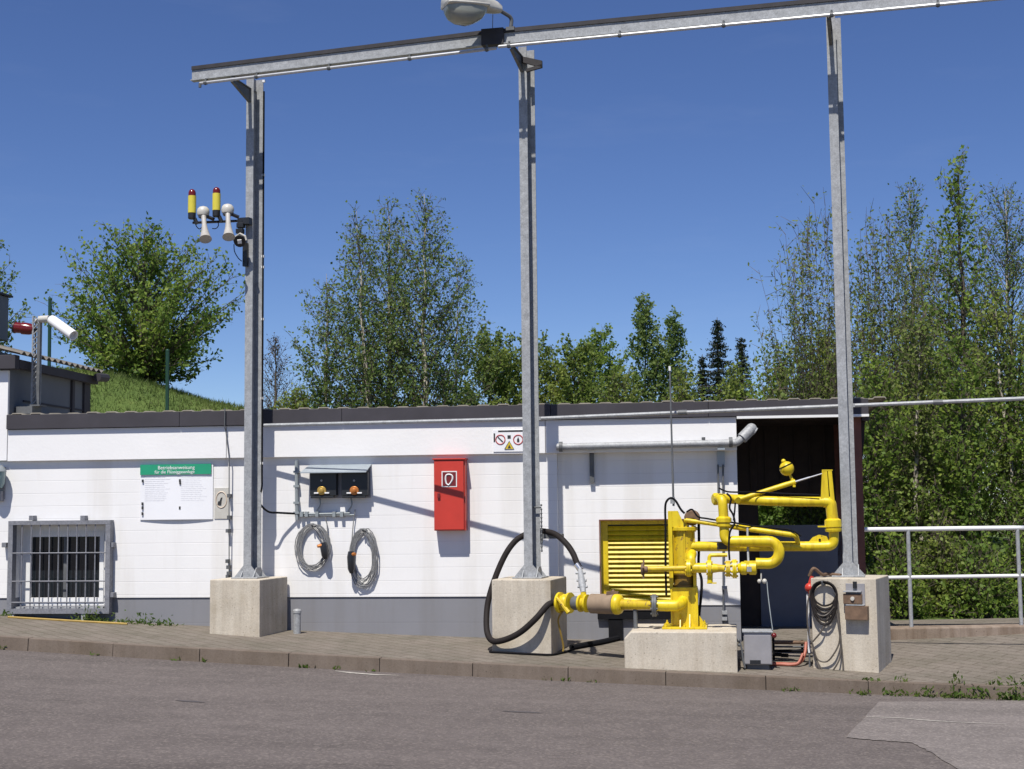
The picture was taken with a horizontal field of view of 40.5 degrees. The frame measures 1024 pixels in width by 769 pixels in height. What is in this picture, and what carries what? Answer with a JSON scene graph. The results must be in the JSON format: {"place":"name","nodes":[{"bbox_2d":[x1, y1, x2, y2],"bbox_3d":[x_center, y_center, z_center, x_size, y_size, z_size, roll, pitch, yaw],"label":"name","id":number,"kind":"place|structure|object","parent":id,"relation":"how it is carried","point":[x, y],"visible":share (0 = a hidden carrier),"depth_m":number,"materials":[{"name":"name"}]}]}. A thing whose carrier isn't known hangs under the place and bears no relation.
{"place":"outdoors","nodes":[
{"label":"outdoors","id":0,"kind":"place"},
{"bbox_2d":[52,364,268,412],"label":"grass","id":1,"kind":"structure","parent":0,"point":[207,400],"depth_m":26.20,"materials":[{"name":"plant"}]},
{"bbox_2d":[0,649,1017,768],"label":"road","id":2,"kind":"structure","parent":0,"point":[66,711],"depth_m":11.33,"materials":[{"name":"asphalt"}]},
{"bbox_2d":[0,635,1023,699],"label":"kerb","id":3,"kind":"structure","parent":2,"relation":"on","point":[478,669],"depth_m":14.42,"materials":[{"name":"concrete"}]},
{"bbox_2d":[847,700,1023,768],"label":"road patch","id":4,"kind":"object","parent":2,"relation":"on","point":[979,742],"visible":1,"depth_m":11.53,"materials":[{"name":"concrete"}]},
{"bbox_2d":[886,717,996,723],"bbox_3d":[3.665,2.906,12.017,1.160,0.030,0.082,-2,-5,18],"label":"road marking","id":5,"kind":"object","parent":4,"relation":"on","point":[935,720],"visible":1,"depth_m":12.01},
{"bbox_2d":[0,597,1023,684],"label":"pavement","id":6,"kind":"structure","parent":0,"point":[980,659],"depth_m":15.55,"materials":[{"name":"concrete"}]},
{"bbox_2d":[8,616,127,624],"bbox_3d":[-5.442,2.890,16.997,1.529,0.116,0.031,-1,-5,7],"label":"edging strip","id":7,"kind":"object","parent":6,"relation":"on","point":[85,621],"visible":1,"depth_m":16.98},
{"bbox_2d":[210,576,286,636],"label":"foundation block","id":8,"kind":"structure","parent":6,"relation":"on","point":[250,607],"depth_m":16.29,"materials":[{"name":"concrete"}]},
{"bbox_2d":[293,609,300,633],"bbox_3d":[-2.574,2.851,16.634,0.101,0.326,0.101,-1,-5,0],"label":"standpipe","id":9,"kind":"object","parent":6,"relation":"on","point":[296,621],"visible":0.9,"depth_m":16.60,"materials":[{"name":"metal"}]},
{"bbox_2d":[0,604,1023,700],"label":"weeds","id":10,"kind":"object","parent":6,"relation":"on","point":[1015,697],"visible":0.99,"depth_m":13.66,"materials":[{"name":"green plant"}]},
{"bbox_2d":[492,576,566,653],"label":"foundation block","id":11,"kind":"structure","parent":6,"relation":"on","point":[517,604],"depth_m":15.37,"materials":[{"name":"concrete"}]},
{"bbox_2d":[190,0,999,578],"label":"loading gantry","id":12,"kind":"object","parent":11,"relation":"on","point":[250,90],"visible":0.97,"depth_m":15.90,"materials":[{"name":"metal"}]},
{"bbox_2d":[192,217,251,266],"bbox_3d":[-3.552,-1.724,16.963,0.774,0.591,0.118,-2,-5,15],"label":"signal bracket","id":13,"kind":"object","parent":12,"relation":"attached to","point":[242,223],"visible":0.88,"depth_m":16.88,"materials":[{"name":"black metal"}]},
{"bbox_2d":[188,189,198,224],"bbox_3d":[-3.913,-2.182,17.066,0.136,0.446,0.100,-1,-5,0],"label":"signal beacon","id":14,"kind":"object","parent":13,"relation":"on","point":[191,204],"visible":1,"depth_m":17.03,"materials":[{"name":"yellow plastic"}]},
{"bbox_2d":[197,206,214,243],"bbox_3d":[-3.732,-1.943,16.849,0.234,0.496,0.377,-1,-5,0],"label":"signal horn","id":15,"kind":"object","parent":13,"relation":"attached to","point":[203,212],"visible":1,"depth_m":16.84,"materials":[{"name":"plastic"}]},
{"bbox_2d":[212,187,222,222],"bbox_3d":[-3.595,-2.196,16.980,0.136,0.441,0.100,-1,-5,0],"label":"signal beacon","id":16,"kind":"object","parent":13,"relation":"attached to","point":[216,202],"visible":1,"depth_m":16.95,"materials":[{"name":"yellow plastic"}]},
{"bbox_2d":[221,204,238,240],"bbox_3d":[-3.423,-1.961,16.766,0.219,0.495,0.372,-1,-5,0],"label":"signal horn","id":17,"kind":"object","parent":13,"relation":"attached to","point":[227,210],"visible":1,"depth_m":16.76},
{"bbox_2d":[233,233,246,246],"bbox_3d":[-3.286,-1.747,16.773,0.154,0.177,0.140,1,-5,-21],"label":"floodlight","id":18,"kind":"object","parent":13,"relation":"attached to","point":[240,239],"visible":1,"depth_m":16.74,"materials":[{"name":"black plastic"}]},
{"bbox_2d":[260,80,294,514],"bbox_3d":[-2.896,-1.091,17.139,0.462,5.376,0.090,3,-6,-35],"label":"post cable","id":19,"kind":"object","parent":12,"relation":"attached to","point":[262,319],"visible":1,"depth_m":16.98,"materials":[{"name":"black rubber"}]},
{"bbox_2d":[441,0,514,30],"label":"street lamp","id":20,"kind":"object","parent":12,"relation":"attached to","point":[464,12],"visible":1,"depth_m":15.44,"materials":[{"name":"metal"}]},
{"bbox_2d":[533,504,542,551],"bbox_3d":[0.298,1.631,15.792,0.103,0.544,0.022,-2,-5,15],"label":"chain","id":21,"kind":"object","parent":12,"relation":"hanging from","point":[541,521],"visible":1,"depth_m":15.78,"materials":[{"name":"metal"}]},
{"bbox_2d":[263,397,1023,426],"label":"guard pipe","id":22,"kind":"object","parent":12,"relation":"attached to","point":[933,402],"visible":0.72,"depth_m":15.60,"materials":[{"name":"metal"}]},
{"bbox_2d":[489,648,573,655],"bbox_3d":[0.715,2.988,15.830,2.151,0.055,0.614,4,-7,-44],"label":"ground cable","id":23,"kind":"object","parent":6,"relation":"on","point":[522,653],"visible":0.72,"depth_m":15.20,"materials":[{"name":"black rubber"}]},
{"bbox_2d":[569,635,620,649],"bbox_3d":[0.987,2.993,16.113,0.092,0.082,1.108,-4,-6,33],"label":"ground hose","id":24,"kind":"object","parent":6,"relation":"on","point":[595,642],"visible":1,"depth_m":16.01,"materials":[{"name":"black rubber"}]},
{"bbox_2d":[554,568,651,628],"bbox_3d":[1.000,2.504,15.068,1.226,1.023,0.383,-4,-6,35],"label":"filling pipe","id":25,"kind":"object","parent":6,"relation":"on","point":[613,601],"visible":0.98,"depth_m":14.98,"materials":[{"name":"metal"}]},
{"bbox_2d":[483,528,582,644],"bbox_3d":[0.205,2.252,15.565,0.989,1.266,0.790,2,-6,-26],"label":"filling hose","id":26,"kind":"object","parent":25,"relation":"attached to","point":[547,605],"visible":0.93,"depth_m":15.59,"materials":[{"name":"rubber"}]},
{"bbox_2d":[557,611,563,653],"bbox_3d":[0.539,2.738,15.321,0.076,0.488,0.136,-1,-5,0],"label":"yellow hose","id":27,"kind":"object","parent":25,"relation":"hanging from","point":[560,614],"visible":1,"depth_m":15.33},
{"bbox_2d":[598,610,670,640],"bbox_3d":[1.500,2.891,16.538,0.954,0.407,0.061,-1,-5,7],"label":"tee bracket","id":28,"kind":"object","parent":6,"relation":"on","point":[615,622],"visible":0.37,"depth_m":16.54,"materials":[{"name":"black metal"}]},
{"bbox_2d":[624,624,737,672],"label":"pedestal block","id":29,"kind":"structure","parent":6,"relation":"on","point":[712,648],"depth_m":14.32,"materials":[{"name":"concrete"}]},
{"bbox_2d":[641,459,841,629],"bbox_3d":[2.437,1.689,14.773,2.116,1.782,0.556,-1,-5,9],"label":"swivel pipe loader","id":30,"kind":"object","parent":29,"relation":"on","point":[683,568],"visible":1,"depth_m":14.73,"materials":[{"name":"yellow paint"}]},
{"bbox_2d":[668,366,674,505],"bbox_3d":[1.753,0.564,15.279,0.048,1.540,0.048,-3,-5,22],"label":"vent rod","id":31,"kind":"object","parent":30,"relation":"attached to","point":[672,502],"visible":0.89,"depth_m":15.27,"materials":[{"name":"metal"}]},
{"bbox_2d":[737,629,776,669],"bbox_3d":[2.538,2.795,14.508,0.414,0.456,0.325,-1,-5,0],"label":"grey cabinet","id":32,"kind":"object","parent":6,"relation":"on","point":[757,643],"visible":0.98,"depth_m":14.39,"materials":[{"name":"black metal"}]},
{"bbox_2d":[769,642,807,665],"bbox_3d":[2.821,2.851,14.683,0.649,0.242,0.181,-1,-5,0],"label":"red hose","id":33,"kind":"object","parent":6,"relation":"on","point":[802,658],"visible":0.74,"depth_m":14.63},
{"bbox_2d":[772,638,811,661],"bbox_3d":[3.018,2.858,14.962,0.455,0.314,0.111,-4,-6,30],"label":"pipe rack","id":34,"kind":"object","parent":6,"relation":"on","point":[801,650],"visible":0.77,"depth_m":14.98,"materials":[{"name":"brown metal"}]},
{"bbox_2d":[806,594,810,666],"bbox_3d":[3.127,2.606,14.637,0.026,0.792,0.026,1,-5,-22],"label":"marker pole","id":35,"kind":"object","parent":6,"relation":"on","point":[809,650],"visible":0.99,"depth_m":14.62,"materials":[{"name":"white paint"}]},
{"bbox_2d":[811,575,891,672],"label":"foundation block","id":36,"kind":"structure","parent":6,"relation":"on","point":[866,645],"depth_m":14.46,"materials":[{"name":"concrete"}]},
{"bbox_2d":[805,567,841,593],"bbox_3d":[3.283,2.091,14.731,0.409,0.320,0.164,1,-5,-14],"label":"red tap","id":37,"kind":"object","parent":36,"relation":"attached to","point":[808,584],"visible":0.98,"depth_m":14.65,"materials":[{"name":"metal"}]},
{"bbox_2d":[806,580,843,670],"bbox_3d":[3.252,2.527,14.459,0.362,0.968,0.145,-4,-6,35],"label":"hanging hose","id":38,"kind":"object","parent":36,"relation":"hanging from","point":[834,603],"visible":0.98,"depth_m":14.47,"materials":[{"name":"rubber"}]},
{"bbox_2d":[843,581,868,619],"bbox_3d":[3.555,2.235,14.367,0.250,0.388,0.090,-3,-6,24],"label":"junction box","id":39,"kind":"object","parent":36,"relation":"attached to","point":[856,608],"visible":1,"depth_m":14.35,"materials":[{"name":"metal"}]},
{"bbox_2d":[890,624,1023,639],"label":"edging wall","id":40,"kind":"structure","parent":6,"relation":"on","point":[922,632],"depth_m":16.47,"materials":[{"name":"concrete"}]},
{"bbox_2d":[864,525,1023,626],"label":"handrail","id":41,"kind":"object","parent":40,"relation":"on","point":[910,576],"visible":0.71,"depth_m":16.65,"materials":[{"name":"metal"}]},
{"bbox_2d":[0,0,1023,507],"label":"sky","id":42,"kind":"structure","parent":0,"point":[665,162],"materials":[{"name":"blue"}]},
{"bbox_2d":[74,370,1023,612],"bbox_3d":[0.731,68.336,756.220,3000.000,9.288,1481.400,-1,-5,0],"label":"grass bank","id":43,"kind":"structure","parent":0,"point":[124,402],"depth_m":25.62,"materials":[{"name":"plant"}]},
{"bbox_2d":[0,239,35,354],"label":"round tree","id":44,"kind":"object","parent":43,"relation":"on","point":[9,286],"visible":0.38,"depth_m":30.27,"materials":[{"name":"green plant"}]},
{"bbox_2d":[47,297,51,365],"bbox_3d":[-7.697,0.267,23.073,0.084,3.468,0.064,-1,-5,0],"label":"fence post","id":45,"kind":"object","parent":43,"relation":"on","point":[49,326],"visible":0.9,"depth_m":23.15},
{"bbox_2d":[30,211,244,385],"bbox_3d":[-7.498,-1.642,28.372,3.907,3.800,4.634,4,-7,-41],"label":"round tree","id":46,"kind":"object","parent":43,"relation":"on","point":[141,353],"visible":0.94,"depth_m":27.75,"materials":[{"name":"green plant"}]},
{"bbox_2d":[165,349,169,409],"bbox_3d":[-5.468,1.137,21.990,0.067,3.421,0.061,-3,-5,22],"label":"fence post","id":47,"kind":"object","parent":43,"relation":"on","point":[167,383],"visible":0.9,"depth_m":22.07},
{"bbox_2d":[263,332,299,409],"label":"bare shrub","id":48,"kind":"object","parent":43,"relation":"on","point":[276,384],"visible":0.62,"depth_m":34.13,"materials":[{"name":"grey plant"}]},
{"bbox_2d":[268,377,319,409],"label":"green bush","id":49,"kind":"object","parent":43,"relation":"on","point":[295,399],"visible":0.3,"depth_m":32.96,"materials":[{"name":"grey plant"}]},
{"bbox_2d":[284,274,374,408],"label":"birch tree","id":50,"kind":"object","parent":43,"relation":"on","point":[311,374],"visible":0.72,"depth_m":29.82,"materials":[{"name":"green plant"}]},
{"bbox_2d":[302,200,419,407],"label":"birch tree","id":51,"kind":"object","parent":43,"relation":"on","point":[368,376],"visible":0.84,"depth_m":29.47,"materials":[{"name":"green plant"}]},
{"bbox_2d":[331,195,468,407],"bbox_3d":[-2.592,-1.306,30.915,3.248,6.006,2.888,-1,-5,0],"label":"birch tree","id":52,"kind":"object","parent":43,"relation":"on","point":[386,247],"visible":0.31,"depth_m":30.96,"materials":[{"name":"green plant"}]},
{"bbox_2d":[369,188,499,406],"bbox_3d":[-1.686,-1.197,30.168,2.936,6.333,3.253,-1,-5,0],"label":"birch tree","id":53,"kind":"object","parent":43,"relation":"on","point":[424,371],"visible":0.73,"depth_m":30.03,"materials":[{"name":"green plant"}]},
{"bbox_2d":[0,396,885,676],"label":"white building","id":54,"kind":"structure","parent":43,"relation":"on","point":[608,523],"depth_m":16.97,"materials":[{"name":"metal"}]},
{"bbox_2d":[0,465,6,500],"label":"wall lamp","id":55,"kind":"object","parent":54,"relation":"attached to","point":[3,471],"visible":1,"depth_m":17.40,"materials":[{"name":"teal glass"}]},
{"bbox_2d":[16,316,46,413],"bbox_3d":[-6.172,-0.249,17.870,0.300,1.271,0.260,-1,-5,7],"label":"camera mast","id":56,"kind":"object","parent":54,"relation":"on","point":[33,407],"visible":0.99,"depth_m":17.83,"materials":[{"name":"metal"}]},
{"bbox_2d":[11,321,36,334],"bbox_3d":[-6.286,-0.730,17.935,0.342,0.180,0.160,-1,-5,7],"label":"warning lamp","id":57,"kind":"object","parent":56,"relation":"attached to","point":[24,328],"visible":1,"depth_m":17.88,"materials":[{"name":"red plastic"}]},
{"bbox_2d":[34,315,77,339],"bbox_3d":[-5.831,-0.722,17.788,0.689,0.352,0.152,-3,-6,29],"label":"security camera","id":58,"kind":"object","parent":56,"relation":"attached to","point":[63,328],"visible":1,"depth_m":17.70,"materials":[{"name":"white paint"}]},
{"bbox_2d":[0,292,109,460],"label":"building","id":59,"kind":"structure","parent":54,"relation":"on","point":[63,391],"depth_m":18.64,"materials":[{"name":"white concrete"}]},
{"bbox_2d":[2,515,115,619],"bbox_3d":[-5.650,2.283,17.297,1.466,1.303,0.122,-1,-5,7],"label":"window grille","id":60,"kind":"object","parent":54,"relation":"attached to","point":[11,545],"depth_m":17.25,"materials":[{"name":"metal"}]},
{"bbox_2d":[15,525,104,607],"bbox_3d":[-5.648,2.294,17.462,1.179,1.033,0.270,-1,-5,7],"label":"window","id":61,"kind":"structure","parent":54,"relation":"in","point":[100,529],"depth_m":17.55,"materials":[{"name":"white paint"}]},
{"bbox_2d":[140,464,212,519],"bbox_3d":[-4.168,1.333,17.245,0.934,0.685,0.032,-1,-5,7],"label":"information board","id":62,"kind":"object","parent":54,"relation":"attached to","point":[175,491],"visible":1,"depth_m":17.24,"materials":[{"name":"white paint"}]},
{"bbox_2d":[214,488,228,518],"bbox_3d":[-3.593,1.469,17.177,0.180,0.381,0.019,-1,-5,7],"label":"prohibition sign","id":63,"kind":"object","parent":54,"relation":"attached to","point":[221,505],"visible":1,"depth_m":17.17,"materials":[{"name":"plastic"}]},
{"bbox_2d":[224,408,231,577],"bbox_3d":[-3.502,1.338,17.119,0.064,2.088,0.138,-1,-5,7],"label":"lightning conductor","id":64,"kind":"object","parent":54,"relation":"attached to","point":[229,517],"visible":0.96,"depth_m":17.09,"materials":[{"name":"metal"}]},
{"bbox_2d":[294,515,330,570],"bbox_3d":[-2.443,1.931,16.934,0.457,0.678,0.157,-2,-5,17],"label":"coiled cable","id":65,"kind":"object","parent":54,"relation":"hanging from","point":[324,547],"visible":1,"depth_m":16.94,"materials":[{"name":"black plastic"}]},
{"bbox_2d":[293,460,353,519],"bbox_3d":[-2.304,1.289,17.015,0.755,0.729,0.072,-1,-5,7],"label":"conduit","id":66,"kind":"object","parent":54,"relation":"attached to","point":[298,514],"visible":1,"depth_m":17.00,"materials":[{"name":"metal"}]},
{"bbox_2d":[310,473,337,511],"bbox_3d":[-2.301,1.312,16.958,0.330,0.490,0.162,-1,-5,7],"label":"switch box","id":67,"kind":"object","parent":54,"relation":"attached to","point":[323,485],"visible":0.98,"depth_m":16.94,"materials":[{"name":"black plastic"}]},
{"bbox_2d":[300,464,371,497],"bbox_3d":[-2.145,1.177,16.926,0.837,0.411,0.230,-1,-5,7],"label":"rain hood","id":68,"kind":"object","parent":54,"relation":"attached to","point":[339,469],"visible":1,"depth_m":16.96,"materials":[{"name":"metal"}]},
{"bbox_2d":[342,472,369,511],"bbox_3d":[-1.911,1.308,16.913,0.328,0.489,0.162,-1,-5,7],"label":"switch box","id":69,"kind":"object","parent":54,"relation":"attached to","point":[355,485],"visible":0.99,"depth_m":16.89,"materials":[{"name":"black plastic"}]},
{"bbox_2d":[347,509,377,587],"bbox_3d":[-1.810,1.992,16.849,0.378,0.953,0.165,-1,-5,0],"label":"coiled cable","id":70,"kind":"object","parent":54,"relation":"hanging from","point":[351,554],"visible":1,"depth_m":16.85,"materials":[{"name":"black plastic"}]},
{"bbox_2d":[432,458,467,530],"bbox_3d":[-0.744,1.326,16.759,0.406,0.868,0.210,-1,-5,7],"label":"hose cabinet","id":71,"kind":"object","parent":54,"relation":"attached to","point":[450,494],"visible":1,"depth_m":16.68,"materials":[{"name":"red metal"}]},
{"bbox_2d":[493,430,522,451],"bbox_3d":[-0.015,0.679,16.766,0.424,0.261,0.018,-1,-5,7],"label":"warning sign","id":72,"kind":"object","parent":54,"relation":"attached to","point":[507,440],"visible":0.98,"depth_m":16.77,"materials":[{"name":"white"}]},
{"bbox_2d":[556,423,757,482],"bbox_3d":[1.729,0.822,16.574,2.392,0.681,0.270,-1,-5,7],"label":"wall pipe","id":73,"kind":"object","parent":54,"relation":"attached to","point":[747,432],"depth_m":16.49,"materials":[{"name":"metal"}]},
{"bbox_2d":[717,465,726,622],"bbox_3d":[2.507,1.886,16.481,0.110,1.871,0.090,-1,-5,7],"label":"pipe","id":74,"kind":"object","parent":54,"relation":"attached to","point":[724,617],"depth_m":16.44,"materials":[{"name":"metal"}]},
{"bbox_2d":[404,252,501,405],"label":"birch tree","id":75,"kind":"object","parent":43,"relation":"on","point":[468,346],"visible":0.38,"depth_m":31.14,"materials":[{"name":"green plant"}]},
{"bbox_2d":[435,324,521,405],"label":"bushy tree","id":76,"kind":"object","parent":43,"relation":"on","point":[500,390],"visible":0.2,"depth_m":33.84,"materials":[{"name":"green plant"}]},
{"bbox_2d":[492,329,583,404],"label":"bushy tree","id":77,"kind":"object","parent":43,"relation":"on","point":[548,350],"visible":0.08,"depth_m":34.81,"materials":[{"name":"green plant"}]},
{"bbox_2d":[538,332,628,403],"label":"bushy tree","id":78,"kind":"object","parent":43,"relation":"on","point":[577,363],"visible":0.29,"depth_m":33.90,"materials":[{"name":"green plant"}]},
{"bbox_2d":[569,323,640,401],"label":"bushy tree","id":79,"kind":"object","parent":43,"relation":"on","point":[604,349],"visible":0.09,"depth_m":37.98,"materials":[{"name":"green plant"}]},
{"bbox_2d":[589,356,655,402],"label":"green bush","id":80,"kind":"object","parent":43,"relation":"on","point":[613,392],"visible":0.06,"depth_m":29.01,"materials":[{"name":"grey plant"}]},
{"bbox_2d":[622,292,673,402],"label":"bushy tree","id":81,"kind":"object","parent":43,"relation":"on","point":[643,320],"visible":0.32,"depth_m":40.05,"materials":[{"name":"green plant"}]},
{"bbox_2d":[653,305,698,401],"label":"bushy tree","id":82,"kind":"object","parent":43,"relation":"on","point":[673,339],"visible":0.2,"depth_m":40.13,"materials":[{"name":"green plant"}]},
{"bbox_2d":[662,352,711,401],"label":"green bush","id":83,"kind":"object","parent":43,"relation":"on","point":[685,394],"visible":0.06,"depth_m":29.01,"materials":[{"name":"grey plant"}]},
{"bbox_2d":[692,354,712,401],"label":"conifer tree","id":84,"kind":"object","parent":43,"relation":"on","point":[701,361],"visible":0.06,"depth_m":42.12,"materials":[{"name":"green plant"}]},
{"bbox_2d":[698,320,732,400],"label":"conifer tree","id":85,"kind":"object","parent":43,"relation":"on","point":[718,362],"visible":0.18,"depth_m":42.16,"materials":[{"name":"green plant"}]},
{"bbox_2d":[707,355,766,515],"bbox_3d":[4.611,1.355,28.041,1.916,3.848,1.854,-2,-5,19],"label":"green bush","id":86,"kind":"object","parent":43,"relation":"on","point":[729,391],"visible":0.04,"depth_m":27.94,"materials":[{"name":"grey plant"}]},
{"bbox_2d":[733,337,758,516],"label":"conifer tree","id":87,"kind":"object","parent":43,"relation":"on","point":[740,346],"visible":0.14,"depth_m":42.17,"materials":[{"name":"green plant"}]},
{"bbox_2d":[737,338,800,524],"bbox_3d":[5.022,1.155,26.049,1.788,4.048,2.000,-1,-5,0],"label":"green bush","id":88,"kind":"object","parent":43,"relation":"on","point":[768,515],"visible":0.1,"depth_m":25.97,"materials":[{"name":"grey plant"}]},
{"bbox_2d":[778,506,826,524],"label":"shrub","id":89,"kind":"object","parent":43,"relation":"on","point":[810,517],"visible":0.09,"depth_m":21.28,"materials":[{"name":"green plant"}]},
{"bbox_2d":[746,185,882,522],"bbox_3d":[5.167,-0.071,23.033,2.285,6.661,1.977,3,-6,-34],"label":"willow tree","id":90,"kind":"object","parent":43,"relation":"on","point":[828,372],"visible":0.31,"depth_m":23.07,"materials":[{"name":"green plant"}]},
{"bbox_2d":[786,306,854,523],"bbox_3d":[5.733,0.832,25.513,1.807,4.616,1.798,-3,-6,25],"label":"green bush","id":91,"kind":"object","parent":43,"relation":"on","point":[813,323],"visible":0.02,"depth_m":25.55,"materials":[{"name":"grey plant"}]},
{"bbox_2d":[830,198,938,566],"bbox_3d":[6.325,0.032,23.532,1.901,6.514,2.320,-2,-5,18],"label":"willow tree","id":92,"kind":"object","parent":43,"relation":"on","point":[868,334],"visible":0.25,"depth_m":23.52,"materials":[{"name":"green plant"}]},
{"bbox_2d":[853,345,921,574],"bbox_3d":[5.486,1.341,20.806,1.364,4.087,1.319,-5,-6,38],"label":"leafy bush","id":93,"kind":"object","parent":43,"relation":"on","point":[880,462],"visible":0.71,"depth_m":20.75,"materials":[{"name":"green plant"}]},
{"bbox_2d":[873,176,944,540],"bbox_3d":[7.758,-0.499,27.221,2.123,7.302,1.781,-1,-5,0],"label":"birch tree","id":94,"kind":"object","parent":43,"relation":"on","point":[912,218],"visible":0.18,"depth_m":27.33,"materials":[{"name":"green plant"}]},
{"bbox_2d":[864,301,965,583],"bbox_3d":[6.220,1.014,21.304,1.682,4.681,1.494,3,-6,-38],"label":"leafy bush","id":95,"kind":"object","parent":43,"relation":"on","point":[917,433],"visible":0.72,"depth_m":21.31,"materials":[{"name":"green plant"}]},
{"bbox_2d":[881,219,1018,557],"bbox_3d":[7.561,0.061,24.540,2.401,6.225,2.272,-1,-5,0],"label":"willow tree","id":96,"kind":"object","parent":43,"relation":"on","point":[936,298],"visible":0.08,"depth_m":24.56,"materials":[{"name":"green plant"}]},
{"bbox_2d":[902,324,1014,580],"bbox_3d":[6.729,1.246,20.759,1.437,4.291,1.427,-4,-6,35],"label":"leafy bush","id":97,"kind":"object","parent":43,"relation":"on","point":[961,477],"visible":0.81,"depth_m":20.66,"materials":[{"name":"green plant"}]},
{"bbox_2d":[906,145,1019,558],"bbox_3d":[7.489,-0.339,22.583,1.751,7.301,2.088,2,-6,-25],"label":"poplar tree","id":98,"kind":"object","parent":43,"relation":"on","point":[957,286],"visible":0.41,"depth_m":22.71,"materials":[{"name":"green plant"}]},
{"bbox_2d":[916,174,1023,534],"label":"birch tree","id":99,"kind":"object","parent":43,"relation":"on","point":[1010,267],"visible":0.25,"depth_m":25.65,"materials":[{"name":"green plant"}]},
{"bbox_2d":[950,284,1023,578],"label":"leafy bush","id":100,"kind":"object","parent":43,"relation":"on","point":[1007,471],"visible":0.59,"depth_m":21.59,"materials":[{"name":"green plant"}]},
{"bbox_2d":[990,351,1023,550],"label":"leafy bush","id":101,"kind":"object","parent":43,"relation":"on","point":[1019,455],"visible":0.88,"depth_m":20.89,"materials":[{"name":"green plant"}]},
{"bbox_2d":[890,612,1023,619],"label":"soil strip","id":102,"kind":"object","parent":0,"point":[949,617],"visible":0.04,"depth_m":19.05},
{"bbox_2d":[865,531,944,618],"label":"shrub","id":103,"kind":"object","parent":102,"relation":"on","point":[898,592],"visible":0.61,"depth_m":19.00,"materials":[{"name":"green plant"}]},
{"bbox_2d":[903,509,986,616],"bbox_3d":[6.036,2.579,19.474,1.194,1.719,1.272,-1,-5,0],"label":"shrub","id":104,"kind":"object","parent":102,"relation":"on","point":[938,555],"visible":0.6,"depth_m":19.34,"materials":[{"name":"green plant"}]},
{"bbox_2d":[936,533,1017,618],"bbox_3d":[6.376,2.709,19.041,1.199,1.405,1.088,-1,-5,0],"label":"shrub","id":105,"kind":"object","parent":102,"relation":"on","point":[987,598],"visible":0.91,"depth_m":18.92,"materials":[{"name":"green plant"}]},
{"bbox_2d":[977,503,1023,617],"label":"shrub","id":106,"kind":"object","parent":102,"relation":"on","point":[1011,554],"visible":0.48,"depth_m":19.32,"materials":[{"name":"green plant"}]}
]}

